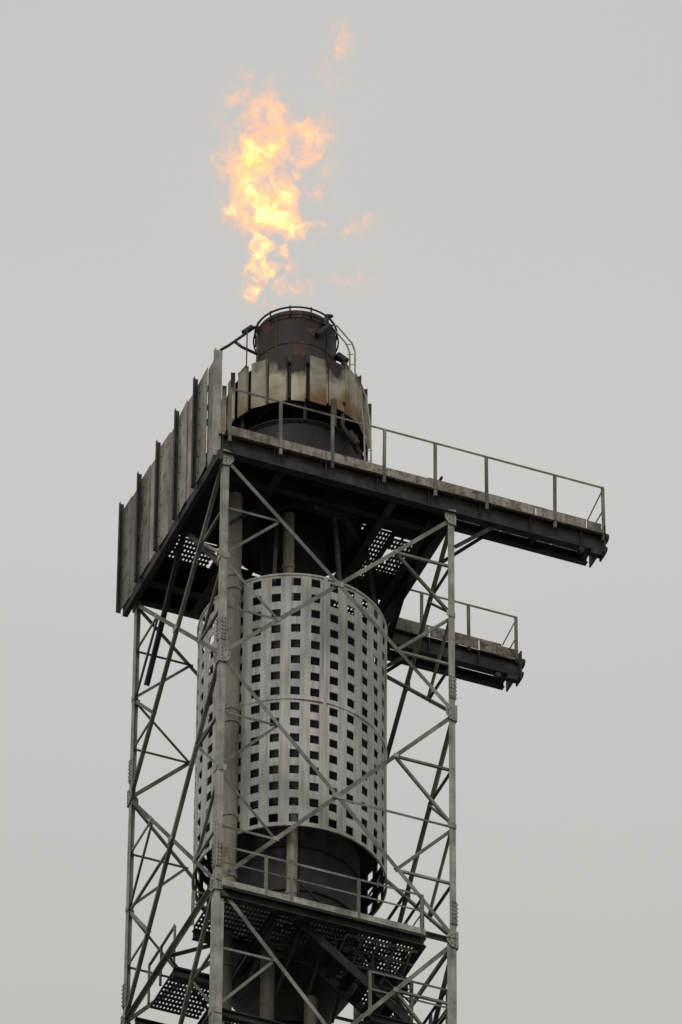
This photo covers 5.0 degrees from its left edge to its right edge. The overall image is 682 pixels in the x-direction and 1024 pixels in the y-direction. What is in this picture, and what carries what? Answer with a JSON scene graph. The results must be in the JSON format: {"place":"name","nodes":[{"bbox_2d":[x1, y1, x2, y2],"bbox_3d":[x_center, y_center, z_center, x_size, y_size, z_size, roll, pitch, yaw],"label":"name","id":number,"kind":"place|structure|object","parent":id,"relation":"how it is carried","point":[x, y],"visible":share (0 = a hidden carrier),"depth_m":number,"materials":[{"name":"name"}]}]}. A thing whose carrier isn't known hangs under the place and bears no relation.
{"place":"outdoors","nodes":[
{"label":"outdoors","id":0,"kind":"place"},
{"bbox_2d":[0,0,681,1023],"label":"sky","id":1,"kind":"structure","parent":0,"point":[484,197],"materials":[{"name":"grey"}]},
{"label":"ground","id":2,"kind":"structure","parent":0,"visible":0},
{"bbox_2d":[191,305,387,1023],"bbox_3d":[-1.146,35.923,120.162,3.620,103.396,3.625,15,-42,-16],"label":"flare stack","id":3,"kind":"object","parent":2,"relation":"on","point":[313,675],"visible":0.75,"depth_m":145.81,"materials":[{"name":"metal"}]},
{"bbox_2d":[120,449,458,1023],"bbox_3d":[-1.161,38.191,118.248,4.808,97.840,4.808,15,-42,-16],"label":"steel lattice tower","id":4,"kind":"structure","parent":2,"relation":"on","point":[215,906],"depth_m":144.65,"materials":[{"name":"grey metal"}]},
{"bbox_2d":[134,844,446,1023],"bbox_3d":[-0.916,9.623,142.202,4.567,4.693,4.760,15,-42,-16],"label":"service platform","id":5,"kind":"structure","parent":4,"relation":"attached to","point":[376,983],"depth_m":141.62,"materials":[{"name":"metal"}]},
{"bbox_2d":[123,387,608,691],"bbox_3d":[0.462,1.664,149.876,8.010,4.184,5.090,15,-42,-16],"label":"service platform","id":6,"kind":"structure","parent":4,"relation":"attached to","point":[375,499],"depth_m":149.26,"materials":[{"name":"metal"}]},
{"bbox_2d":[116,376,212,613],"bbox_3d":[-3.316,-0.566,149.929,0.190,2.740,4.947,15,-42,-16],"label":"posts and girts","id":7,"kind":"object","parent":6,"relation":"attached to","point":[195,408],"visible":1,"depth_m":150.18,"materials":[{"name":"metal"}]},
{"bbox_2d":[120,361,213,609],"bbox_3d":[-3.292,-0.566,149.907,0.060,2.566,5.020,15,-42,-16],"label":"sheets","id":8,"kind":"object","parent":6,"relation":"attached to","point":[184,492],"visible":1,"depth_m":149.93,"materials":[{"name":"grey metal"}]},
{"bbox_2d":[212,348,222,456],"bbox_3d":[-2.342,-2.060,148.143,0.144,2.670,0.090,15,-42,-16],"label":"end trim","id":9,"kind":"structure","parent":6,"relation":"attached to","point":[217,402],"depth_m":148.12,"materials":[{"name":"metal"}]}
]}

